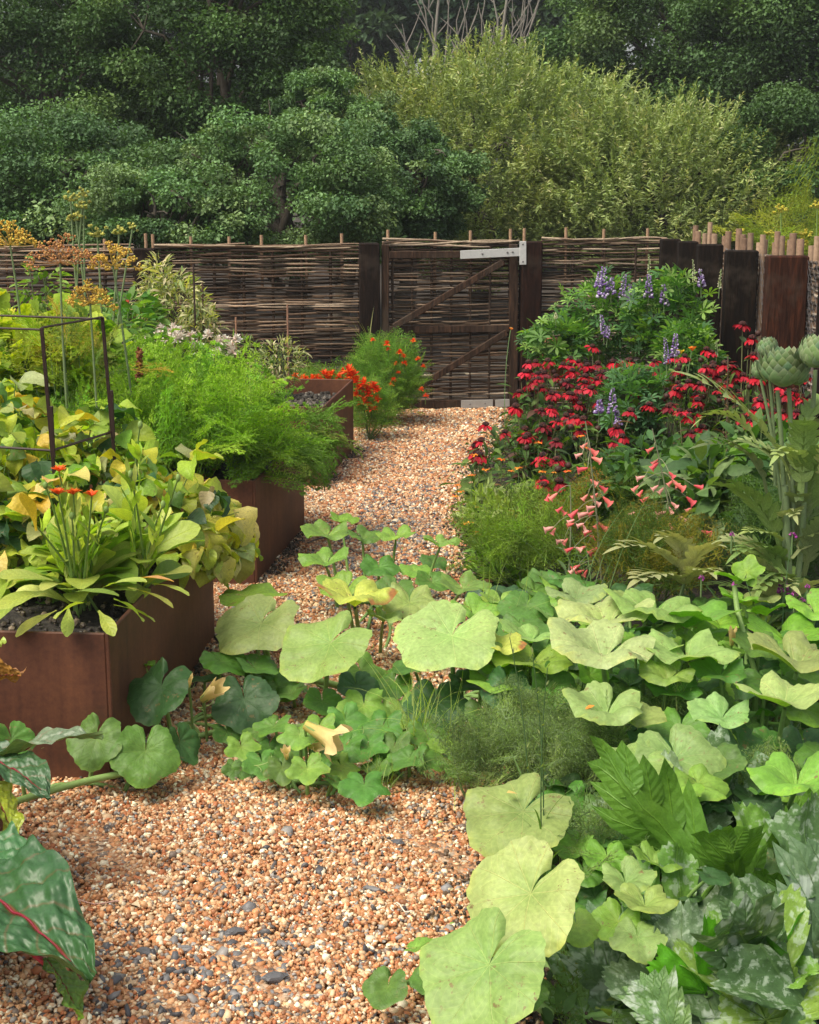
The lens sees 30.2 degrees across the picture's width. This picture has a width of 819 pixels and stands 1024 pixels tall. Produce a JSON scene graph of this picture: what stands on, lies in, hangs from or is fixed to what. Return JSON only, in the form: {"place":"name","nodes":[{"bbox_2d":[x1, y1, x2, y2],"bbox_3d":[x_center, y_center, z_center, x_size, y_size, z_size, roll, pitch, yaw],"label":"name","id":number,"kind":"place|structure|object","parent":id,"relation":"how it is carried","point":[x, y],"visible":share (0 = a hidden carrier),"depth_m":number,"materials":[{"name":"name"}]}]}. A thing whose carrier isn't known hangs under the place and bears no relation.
{"place":"outdoors","nodes":[
{"label":"outdoors","id":0,"kind":"place"},
{"bbox_2d":[2,408,516,1023],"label":"path","id":1,"kind":"structure","parent":0,"point":[102,846],"depth_m":3.60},
{"bbox_2d":[0,774,2,831],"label":"raised bed","id":2,"kind":"object","parent":1,"relation":"on","point":[1,821],"visible":0.05,"depth_m":3.72,"materials":[{"name":"metal"}]},
{"bbox_2d":[0,637,103,1020],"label":"red chard","id":3,"kind":"object","parent":2,"relation":"in","point":[41,914],"visible":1,"depth_m":2.98,"materials":[{"name":"green plant"}]},
{"bbox_2d":[24,232,101,423],"bbox_3d":[-1.367,-0.387,6.050,0.271,1.429,0.293,7,14,30],"label":"dill","id":4,"kind":"object","parent":1,"relation":"on","point":[84,254],"visible":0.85,"depth_m":5.94,"materials":[{"name":"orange plant"}]},
{"bbox_2d":[0,295,174,435],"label":"fennel","id":5,"kind":"object","parent":1,"relation":"on","point":[80,351],"visible":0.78,"depth_m":6.15,"materials":[{"name":"green plant"}]},
{"bbox_2d":[0,550,214,781],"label":"raised bed","id":6,"kind":"object","parent":1,"relation":"on","point":[75,677],"visible":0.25,"depth_m":4.18,"materials":[{"name":"metal"}]},
{"bbox_2d":[0,371,59,501],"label":"bean plant","id":7,"kind":"object","parent":6,"relation":"on","point":[17,399],"visible":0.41,"depth_m":5.32,"materials":[{"name":"green plant"}]},
{"bbox_2d":[0,466,59,598],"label":"bean plant","id":8,"kind":"object","parent":6,"relation":"on","point":[17,543],"visible":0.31,"depth_m":4.59,"materials":[{"name":"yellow plant"}]},
{"bbox_2d":[0,403,103,562],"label":"bean plant","id":9,"kind":"object","parent":6,"relation":"on","point":[25,465],"visible":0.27,"depth_m":4.99,"materials":[{"name":"green plant"}]},
{"bbox_2d":[0,315,115,582],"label":"climbing frame","id":10,"kind":"object","parent":6,"relation":"on","point":[50,419],"visible":0.84,"depth_m":4.73,"materials":[{"name":"metal"}]},
{"bbox_2d":[0,462,143,605],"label":"bean plant","id":11,"kind":"object","parent":6,"relation":"on","point":[37,494],"visible":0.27,"depth_m":4.59,"materials":[{"name":"yellow plant"}]},
{"bbox_2d":[16,464,144,617],"bbox_3d":[-0.931,0.067,4.360,0.371,0.501,0.601,-7,14,-28],"label":"pot marigold","id":12,"kind":"object","parent":6,"relation":"on","point":[77,552],"visible":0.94,"depth_m":4.35,"materials":[{"name":"green plant"}]},
{"bbox_2d":[7,399,169,503],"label":"bean plant","id":13,"kind":"object","parent":6,"relation":"on","point":[90,452],"visible":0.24,"depth_m":5.17,"materials":[{"name":"green plant"}]},
{"bbox_2d":[0,421,204,636],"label":"pot marigold","id":14,"kind":"object","parent":6,"relation":"on","point":[163,532],"visible":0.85,"depth_m":4.41,"materials":[{"name":"green plant"}]},
{"bbox_2d":[81,439,262,588],"bbox_3d":[-0.806,0.017,5.047,0.617,0.497,0.681,0,13,0],"label":"bean plant","id":15,"kind":"object","parent":6,"relation":"on","point":[210,493],"visible":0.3,"depth_m":4.96,"materials":[{"name":"green plant"}]},
{"bbox_2d":[178,498,258,578],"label":"bean shoot","id":16,"kind":"object","parent":15,"relation":"hanging from","point":[212,555],"visible":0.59,"depth_m":4.88,"materials":[{"name":"green plant"}]},
{"bbox_2d":[173,472,259,583],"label":"bean shoot","id":17,"kind":"object","parent":6,"relation":"hanging from","point":[248,526],"visible":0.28,"depth_m":5.11,"materials":[{"name":"green plant"}]},
{"bbox_2d":[129,263,223,359],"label":"variegated shrub","id":18,"kind":"object","parent":1,"relation":"on","point":[183,286],"visible":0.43,"depth_m":9.17,"materials":[{"name":"green plant"}]},
{"bbox_2d":[89,438,303,583],"bbox_3d":[-1.184,-0.028,6.777,1.250,0.470,1.060,1,13,6],"label":"raised bed","id":19,"kind":"object","parent":1,"relation":"on","point":[280,517],"visible":0.08,"depth_m":6.48,"materials":[{"name":"metal"}]},
{"bbox_2d":[0,288,78,416],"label":"golden lovage","id":20,"kind":"object","parent":19,"relation":"on","point":[25,309],"visible":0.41,"depth_m":6.26,"materials":[{"name":"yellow plant"}]},
{"bbox_2d":[0,292,133,400],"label":"golden lovage","id":21,"kind":"object","parent":19,"relation":"on","point":[110,326],"visible":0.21,"depth_m":6.54,"materials":[{"name":"green plant"}]},
{"bbox_2d":[65,279,127,484],"bbox_3d":[-1.239,-0.305,6.094,0.230,1.250,0.280,0,13,0],"label":"dill","id":22,"kind":"object","parent":19,"relation":"on","point":[100,293],"visible":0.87,"depth_m":5.97,"materials":[{"name":"yellow plant"}]},
{"bbox_2d":[87,240,142,433],"bbox_3d":[-1.185,-0.409,6.238,0.227,1.390,0.296,-7,14,-27],"label":"dill","id":23,"kind":"object","parent":19,"relation":"on","point":[103,258],"visible":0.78,"depth_m":6.14,"materials":[{"name":"yellow plant"}]},
{"bbox_2d":[59,365,180,463],"bbox_3d":[-1.123,-0.383,6.336,0.506,0.521,0.644,4,13,17],"label":"carrot","id":24,"kind":"object","parent":19,"relation":"on","point":[139,397],"visible":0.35,"depth_m":6.14,"materials":[{"name":"green plant"}]},
{"bbox_2d":[105,338,235,472],"bbox_3d":[-0.910,-0.428,6.412,0.717,0.580,0.563,11,16,39],"label":"carrot","id":25,"kind":"object","parent":19,"relation":"on","point":[153,360],"visible":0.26,"depth_m":6.36,"materials":[{"name":"green plant"}]},
{"bbox_2d":[119,368,257,474],"bbox_3d":[-0.909,-0.342,6.195,0.677,0.500,0.573,1,13,5],"label":"carrot","id":26,"kind":"object","parent":19,"relation":"on","point":[166,442],"visible":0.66,"depth_m":6.11,"materials":[{"name":"green plant"}]},
{"bbox_2d":[173,358,316,479],"bbox_3d":[-0.675,-0.366,6.272,0.522,0.523,0.694,8,15,33],"label":"carrot","id":27,"kind":"object","parent":19,"relation":"on","point":[249,417],"visible":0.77,"depth_m":6.21,"materials":[{"name":"green plant"}]},
{"bbox_2d":[202,336,308,463],"bbox_3d":[-0.769,-0.459,6.593,0.544,0.561,0.693,3,13,14],"label":"carrot","id":28,"kind":"object","parent":19,"relation":"on","point":[264,369],"visible":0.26,"depth_m":6.71,"materials":[{"name":"green plant"}]},
{"bbox_2d":[187,371,338,478],"bbox_3d":[-0.653,-0.353,6.336,0.467,0.468,0.620,-10,16,-39],"label":"carrot","id":29,"kind":"object","parent":19,"relation":"on","point":[277,402],"visible":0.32,"depth_m":6.29,"materials":[{"name":"green plant"}]},
{"bbox_2d":[210,426,327,495],"bbox_3d":[-0.565,-0.223,6.275,0.361,0.323,0.612,9,15,34],"label":"carrot","id":30,"kind":"object","parent":19,"relation":"on","point":[302,478],"visible":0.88,"depth_m":6.24,"materials":[{"name":"green plant"}]},
{"bbox_2d":[236,402,345,491],"bbox_3d":[-0.500,-0.251,6.562,0.386,0.398,0.641,7,14,28],"label":"carrot","id":31,"kind":"object","parent":19,"relation":"on","point":[324,456],"visible":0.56,"depth_m":6.60,"materials":[{"name":"green plant"}]},
{"bbox_2d":[280,396,363,462],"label":"carrot","id":32,"kind":"object","parent":19,"relation":"on","point":[335,425],"visible":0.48,"depth_m":6.82,"materials":[{"name":"green plant"}]},
{"bbox_2d":[144,233,359,377],"bbox_3d":[-1.081,-1.317,10.627,1.492,1.254,0.055,-2,13,-7],"label":"wattle fence","id":33,"kind":"object","parent":1,"relation":"on","point":[219,290],"visible":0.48,"depth_m":10.59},
{"bbox_2d":[245,378,353,486],"bbox_3d":[-1.021,-0.467,8.750,1.250,0.470,1.120,1,13,6],"label":"raised bed","id":34,"kind":"object","parent":1,"relation":"on","point":[342,387],"visible":0.09,"depth_m":9.04,"materials":[{"name":"metal"}]},
{"bbox_2d":[0,406,546,1023],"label":"gravel","id":35,"kind":"structure","parent":0,"point":[316,822],"depth_m":3.73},
{"bbox_2d":[0,712,180,803],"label":"squash plant","id":36,"kind":"object","parent":35,"relation":"on","point":[133,762],"visible":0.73,"depth_m":4.06,"materials":[{"name":"green plant"}]},
{"bbox_2d":[127,650,324,765],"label":"squash plant","id":37,"kind":"object","parent":35,"relation":"on","point":[152,699],"visible":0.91,"depth_m":4.37,"materials":[{"name":"green plant"}]},
{"bbox_2d":[65,412,497,1022],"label":"slate chips","id":38,"kind":"object","parent":35,"relation":"on","point":[205,972],"visible":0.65,"depth_m":3.31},
{"bbox_2d":[221,713,362,796],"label":"squash plant","id":39,"kind":"object","parent":35,"relation":"on","point":[279,761],"visible":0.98,"depth_m":4.13,"materials":[{"name":"green plant"}]},
{"bbox_2d":[214,582,379,715],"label":"squash plant","id":40,"kind":"object","parent":35,"relation":"on","point":[313,653],"visible":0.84,"depth_m":4.62,"materials":[{"name":"green plant"}]},
{"bbox_2d":[340,363,404,439],"bbox_3d":[-0.262,-0.699,9.572,0.444,0.514,0.459,-9,15,-35],"label":"marigold","id":41,"kind":"object","parent":35,"relation":"on","point":[366,396],"visible":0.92,"depth_m":9.49,"materials":[{"name":"green plant"}]},
{"bbox_2d":[338,326,435,425],"bbox_3d":[-0.160,-0.908,10.146,0.672,0.671,0.639,0,13,0],"label":"marigold","id":42,"kind":"object","parent":35,"relation":"on","point":[405,383],"visible":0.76,"depth_m":10.03,"materials":[{"name":"green plant"}]},
{"bbox_2d":[298,511,491,652],"bbox_3d":[-0.080,0.264,5.644,0.648,0.343,1.419,-2,13,-8],"label":"squash plant","id":43,"kind":"object","parent":35,"relation":"on","point":[391,597],"visible":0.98,"depth_m":5.71,"materials":[{"name":"green plant"}]},
{"bbox_2d":[310,652,553,806],"bbox_3d":[-0.018,0.645,4.280,0.843,0.192,0.784,7,15,30],"label":"squash plant","id":44,"kind":"object","parent":35,"relation":"on","point":[354,711],"visible":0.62,"depth_m":4.21,"materials":[{"name":"green plant"}]},
{"bbox_2d":[377,592,539,744],"bbox_3d":[0.189,0.446,4.651,0.611,0.419,0.951,0,13,0],"label":"squash plant","id":45,"kind":"object","parent":35,"relation":"on","point":[425,638],"visible":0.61,"depth_m":4.39,"materials":[{"name":"green plant"}]},
{"bbox_2d":[417,701,549,797],"bbox_3d":[0.197,0.655,3.938,0.356,0.316,0.312,0,13,0],"label":"fennel","id":46,"kind":"object","parent":35,"relation":"on","point":[476,751],"visible":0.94,"depth_m":3.91,"materials":[{"name":"green plant"}]},
{"bbox_2d":[0,176,818,1023],"bbox_3d":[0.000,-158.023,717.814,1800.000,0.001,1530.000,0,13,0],"label":"ground","id":47,"kind":"structure","parent":0,"point":[708,594],"depth_m":15.08,"materials":[{"name":"soil"}]},
{"bbox_2d":[0,239,134,341],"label":"wattle fence","id":48,"kind":"object","parent":47,"relation":"on","point":[21,260],"visible":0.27,"depth_m":10.37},
{"bbox_2d":[0,96,198,293],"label":"bush","id":49,"kind":"object","parent":47,"relation":"on","point":[38,161],"visible":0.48,"depth_m":13.64,"materials":[{"name":"green plant"}]},
{"bbox_2d":[0,0,217,293],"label":"tree","id":50,"kind":"object","parent":47,"relation":"on","point":[64,48],"visible":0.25,"depth_m":17.45,"materials":[{"name":"green plant"}]},
{"bbox_2d":[52,157,263,346],"bbox_3d":[-2.153,-2.134,13.161,1.809,1.837,1.350,0,13,0],"label":"bush","id":51,"kind":"object","parent":47,"relation":"on","point":[214,208],"visible":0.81,"depth_m":12.78,"materials":[{"name":"green plant"}]},
{"bbox_2d":[61,0,361,317],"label":"tree","id":52,"kind":"object","parent":47,"relation":"on","point":[215,30],"visible":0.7,"depth_m":16.73,"materials":[{"name":"green plant"}]},
{"bbox_2d":[135,100,430,355],"bbox_3d":[-1.137,-2.535,13.749,2.602,2.350,2.092,4,13,18],"label":"bush","id":53,"kind":"object","parent":47,"relation":"on","point":[363,181],"visible":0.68,"depth_m":13.26,"materials":[{"name":"green plant"}]},
{"bbox_2d":[246,65,411,327],"bbox_3d":[-0.854,-3.314,16.173,1.763,2.804,1.378,7,14,27],"label":"tree","id":54,"kind":"object","parent":47,"relation":"on","point":[324,95],"visible":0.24,"depth_m":15.79,"materials":[{"name":"green plant"}]},
{"bbox_2d":[114,411,592,1023],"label":"soil crumbs","id":55,"kind":"object","parent":47,"relation":"on","point":[272,571],"visible":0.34,"depth_m":6.20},
{"bbox_2d":[268,0,460,100],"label":"tree","id":56,"kind":"object","parent":47,"relation":"on","point":[373,17],"visible":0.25,"depth_m":38.93,"materials":[{"name":"green plant"}]},
{"bbox_2d":[358,243,379,381],"bbox_3d":[-0.283,-1.250,10.718,0.140,1.284,0.130,-2,13,-7],"label":"sleeper post","id":57,"kind":"object","parent":47,"relation":"on","point":[369,279],"visible":0.44,"depth_m":10.59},
{"bbox_2d":[297,109,491,340],"bbox_3d":[-0.203,-2.846,15.208,2.048,2.323,1.588,0,13,0],"label":"bush","id":58,"kind":"object","parent":47,"relation":"on","point":[441,204],"visible":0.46,"depth_m":14.89,"materials":[{"name":"green plant"}]},
{"bbox_2d":[366,0,545,144],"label":"tree","id":59,"kind":"object","parent":47,"relation":"on","point":[489,14],"visible":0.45,"depth_m":38.97,"materials":[{"name":"grey plant"}]},
{"bbox_2d":[438,437,506,536],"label":"coneflower","id":60,"kind":"object","parent":47,"relation":"on","point":[478,461],"visible":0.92,"depth_m":7.08,"materials":[{"name":"green plant"}]},
{"bbox_2d":[262,13,720,312],"bbox_3d":[0.922,-3.964,17.502,5.373,3.497,4.006,0,13,0],"label":"willow","id":61,"kind":"object","parent":47,"relation":"on","point":[546,95],"visible":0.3,"depth_m":16.79,"materials":[{"name":"green plant"}]},
{"bbox_2d":[445,478,601,589],"bbox_3d":[0.443,0.116,6.041,0.627,0.456,0.539,0,13,0],"label":"fennel","id":62,"kind":"object","parent":47,"relation":"on","point":[535,539],"visible":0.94,"depth_m":6.01,"materials":[{"name":"green plant"}]},
{"bbox_2d":[478,403,576,492],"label":"coneflower","id":63,"kind":"object","parent":47,"relation":"on","point":[522,435],"visible":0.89,"depth_m":7.76,"materials":[{"name":"red plant"}]},
{"bbox_2d":[518,241,542,408],"bbox_3d":[0.858,-1.284,10.862,0.145,1.288,0.130,-2,13,-7],"label":"sleeper post","id":64,"kind":"object","parent":47,"relation":"on","point":[530,291],"visible":0.4,"depth_m":10.74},
{"bbox_2d":[381,228,525,408],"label":"wattle gate","id":65,"kind":"structure","parent":64,"relation":"attached to","point":[514,254],"depth_m":10.77,"materials":[{"name":"wood"}]},
{"bbox_2d":[475,673,588,776],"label":"california poppy","id":66,"kind":"object","parent":47,"relation":"on","point":[527,701],"visible":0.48,"depth_m":4.11,"materials":[{"name":"green plant"}]},
{"bbox_2d":[499,358,567,469],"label":"coneflower","id":67,"kind":"object","parent":47,"relation":"on","point":[533,387],"visible":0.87,"depth_m":8.57,"materials":[{"name":"red plant"}]},
{"bbox_2d":[486,703,598,798],"bbox_3d":[0.364,0.647,3.922,0.294,0.338,0.350,5,13,21],"label":"fennel","id":68,"kind":"object","parent":47,"relation":"on","point":[575,764],"visible":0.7,"depth_m":3.87,"materials":[{"name":"green plant"}]},
{"bbox_2d":[517,437,585,562],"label":"coneflower","id":69,"kind":"object","parent":47,"relation":"on","point":[555,462],"visible":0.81,"depth_m":6.65,"materials":[{"name":"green plant"}]},
{"bbox_2d":[514,312,609,431],"bbox_3d":[0.896,-0.825,9.365,0.522,0.845,0.547,-3,13,-14],"label":"lupin","id":70,"kind":"object","parent":47,"relation":"on","point":[536,343],"visible":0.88,"depth_m":9.22,"materials":[{"name":"green plant"}]},
{"bbox_2d":[508,467,615,567],"bbox_3d":[0.628,0.025,6.438,0.445,0.463,0.583,7,14,30],"label":"fennel","id":71,"kind":"object","parent":47,"relation":"on","point":[580,502],"visible":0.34,"depth_m":6.39,"materials":[{"name":"green plant"}]},
{"bbox_2d":[551,356,604,471],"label":"coneflower","id":72,"kind":"object","parent":47,"relation":"on","point":[578,406],"visible":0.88,"depth_m":8.59,"materials":[{"name":"red plant"}]},
{"bbox_2d":[362,772,814,1023],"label":"squash plant","id":73,"kind":"object","parent":47,"relation":"on","point":[517,929],"visible":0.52,"depth_m":2.91,"materials":[{"name":"green plant"}]},
{"bbox_2d":[563,421,613,588],"bbox_3d":[0.668,0.045,5.625,0.173,0.769,0.230,7,14,27],"label":"penstemon","id":74,"kind":"object","parent":47,"relation":"on","point":[593,497],"visible":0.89,"depth_m":5.63,"materials":[{"name":"pink plant"}]},
{"bbox_2d":[546,685,631,794],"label":"california poppy","id":75,"kind":"object","parent":47,"relation":"on","point":[599,732],"visible":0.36,"depth_m":4.00,"materials":[{"name":"green plant"}]},
{"bbox_2d":[562,407,636,507],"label":"coneflower","id":76,"kind":"object","parent":47,"relation":"on","point":[615,430],"visible":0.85,"depth_m":7.52,"materials":[{"name":"red plant"}]},
{"bbox_2d":[551,778,650,894],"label":"california poppy","id":77,"kind":"object","parent":47,"relation":"on","point":[579,828],"visible":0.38,"depth_m":3.35,"materials":[{"name":"green plant"}]},
{"bbox_2d":[541,227,667,403],"bbox_3d":[1.392,-1.400,10.937,0.941,1.282,0.055,-2,13,-7],"label":"wattle fence","id":78,"kind":"object","parent":47,"relation":"on","point":[603,260],"visible":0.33,"depth_m":10.84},
{"bbox_2d":[544,254,668,435],"bbox_3d":[1.237,-1.028,9.507,0.766,1.181,0.581,5,14,23],"label":"lupin","id":79,"kind":"object","parent":47,"relation":"on","point":[606,293],"visible":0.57,"depth_m":9.38,"materials":[{"name":"green plant"}]},
{"bbox_2d":[557,448,669,536],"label":"leafy plant","id":80,"kind":"object","parent":47,"relation":"on","point":[627,464],"visible":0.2,"depth_m":6.94,"materials":[{"name":"green plant"}]},
{"bbox_2d":[593,333,679,458],"bbox_3d":[1.208,-0.563,8.197,0.476,0.843,0.553,0,13,0],"label":"lupin","id":81,"kind":"object","parent":47,"relation":"on","point":[629,385],"visible":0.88,"depth_m":8.06,"materials":[{"name":"green plant"}]},
{"bbox_2d":[459,400,818,1023],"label":"ground cover","id":82,"kind":"object","parent":47,"relation":"on","point":[564,1002],"visible":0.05,"depth_m":5.94,"materials":[{"name":"green plant"}]},
{"bbox_2d":[463,568,818,724],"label":"squash plant","id":83,"kind":"object","parent":47,"relation":"on","point":[525,624],"visible":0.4,"depth_m":4.95,"materials":[{"name":"green plant"}]},
{"bbox_2d":[598,428,693,494],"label":"leafy plant","id":84,"kind":"object","parent":47,"relation":"on","point":[621,449],"visible":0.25,"depth_m":7.22,"materials":[{"name":"green plant"}]},
{"bbox_2d":[485,74,816,314],"bbox_3d":[2.697,-3.434,16.887,3.718,2.742,2.798,0,13,0],"label":"willow","id":85,"kind":"object","parent":47,"relation":"on","point":[685,139],"visible":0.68,"depth_m":16.21,"materials":[{"name":"green plant"}]},
{"bbox_2d":[581,490,740,625],"bbox_3d":[0.898,0.200,5.565,0.570,0.498,0.576,8,15,31],"label":"fennel","id":86,"kind":"object","parent":47,"relation":"on","point":[643,557],"visible":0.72,"depth_m":5.51,"materials":[{"name":"green plant"}]},
{"bbox_2d":[602,530,725,595],"bbox_3d":[0.844,0.305,5.144,0.423,0.473,0.505,0,13,0],"label":"young cardoon","id":87,"kind":"object","parent":47,"relation":"on","point":[688,562],"visible":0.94,"depth_m":5.17,"materials":[{"name":"green plant"}]},
{"bbox_2d":[518,0,818,236],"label":"tree","id":88,"kind":"object","parent":47,"relation":"on","point":[601,24],"visible":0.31,"depth_m":22.24,"materials":[{"name":"green plant"}]},
{"bbox_2d":[616,259,721,442],"bbox_3d":[1.558,-0.956,9.218,0.617,1.165,0.502,0,13,0],"label":"lupin","id":89,"kind":"object","parent":47,"relation":"on","point":[664,292],"visible":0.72,"depth_m":9.06,"materials":[{"name":"green plant"}]},
{"bbox_2d":[525,687,813,964],"bbox_3d":[0.664,0.716,3.599,0.820,0.350,1.428,0,13,0],"label":"squash plant","id":90,"kind":"object","parent":47,"relation":"on","point":[629,932],"visible":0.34,"depth_m":3.41,"materials":[{"name":"green plant"}]},
{"bbox_2d":[542,723,818,1023],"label":"courgette plant","id":91,"kind":"object","parent":47,"relation":"on","point":[744,949],"visible":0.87,"depth_m":3.06,"materials":[{"name":"green plant"}]},
{"bbox_2d":[545,588,818,741],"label":"squash plant","id":92,"kind":"object","parent":47,"relation":"on","point":[598,640],"visible":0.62,"depth_m":4.26,"materials":[{"name":"green plant"}]},
{"bbox_2d":[645,308,730,440],"bbox_3d":[1.594,-0.740,8.848,0.520,0.904,0.490,-12,17,-43],"label":"lupin","id":93,"kind":"object","parent":47,"relation":"on","point":[702,331],"visible":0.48,"depth_m":8.71,"materials":[{"name":"green plant"}]},
{"bbox_2d":[637,429,757,588],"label":"leafy plant","id":94,"kind":"object","parent":47,"relation":"on","point":[707,506],"visible":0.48,"depth_m":6.06,"materials":[{"name":"green plant"}]},
{"bbox_2d":[661,346,745,445],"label":"coneflower","id":95,"kind":"object","parent":47,"relation":"on","point":[680,388],"visible":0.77,"depth_m":7.92,"materials":[{"name":"red plant"}]},
{"bbox_2d":[689,244,723,427],"bbox_3d":[1.932,-1.082,9.901,0.160,1.312,0.100,0,13,0],"label":"sleeper post","id":96,"kind":"object","parent":47,"relation":"on","point":[709,260],"visible":0.44,"depth_m":9.76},
{"bbox_2d":[717,250,758,435],"bbox_3d":[1.999,-0.938,9.268,0.190,1.305,0.100,0,13,0],"label":"sleeper post","id":97,"kind":"object","parent":47,"relation":"on","point":[740,282],"visible":0.46,"depth_m":9.15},
{"bbox_2d":[707,321,769,447],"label":"coneflower","id":98,"kind":"object","parent":47,"relation":"on","point":[753,382],"visible":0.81,"depth_m":7.53,"materials":[{"name":"red plant"}]},
{"bbox_2d":[659,0,818,193],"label":"tree","id":99,"kind":"object","parent":47,"relation":"on","point":[770,19],"visible":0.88,"depth_m":20.49,"materials":[{"name":"green plant"}]},
{"bbox_2d":[674,333,818,620],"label":"globe artichoke","id":100,"kind":"object","parent":47,"relation":"on","point":[795,478],"visible":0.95,"depth_m":5.02,"materials":[{"name":"green plant"}]},
{"bbox_2d":[681,554,818,810],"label":"squash plant","id":101,"kind":"object","parent":47,"relation":"on","point":[791,690],"visible":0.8,"depth_m":4.19,"materials":[{"name":"green plant"}]},
{"bbox_2d":[692,472,818,621],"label":"fennel","id":102,"kind":"object","parent":47,"relation":"on","point":[752,519],"visible":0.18,"depth_m":5.51,"materials":[{"name":"green plant"}]},
{"bbox_2d":[697,78,818,255],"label":"bush","id":103,"kind":"object","parent":47,"relation":"on","point":[794,120],"visible":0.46,"depth_m":16.22,"materials":[{"name":"green plant"}]},
{"bbox_2d":[712,136,818,254],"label":"fennel","id":104,"kind":"object","parent":47,"relation":"on","point":[767,218],"visible":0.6,"depth_m":10.35,"materials":[{"name":"green plant"}]},
{"bbox_2d":[755,255,808,454],"bbox_3d":[2.090,-0.778,8.535,0.225,1.312,0.100,0,13,0],"label":"sleeper post","id":105,"kind":"object","parent":47,"relation":"on","point":[785,291],"visible":0.42,"depth_m":8.40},
{"bbox_2d":[752,231,813,443],"bbox_3d":[2.182,-0.975,8.935,0.094,1.323,0.761,-2,13,-7],"label":"side fence panel","id":106,"kind":"object","parent":47,"relation":"on","point":[778,246],"visible":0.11,"depth_m":8.94,"materials":[{"name":"wood"}]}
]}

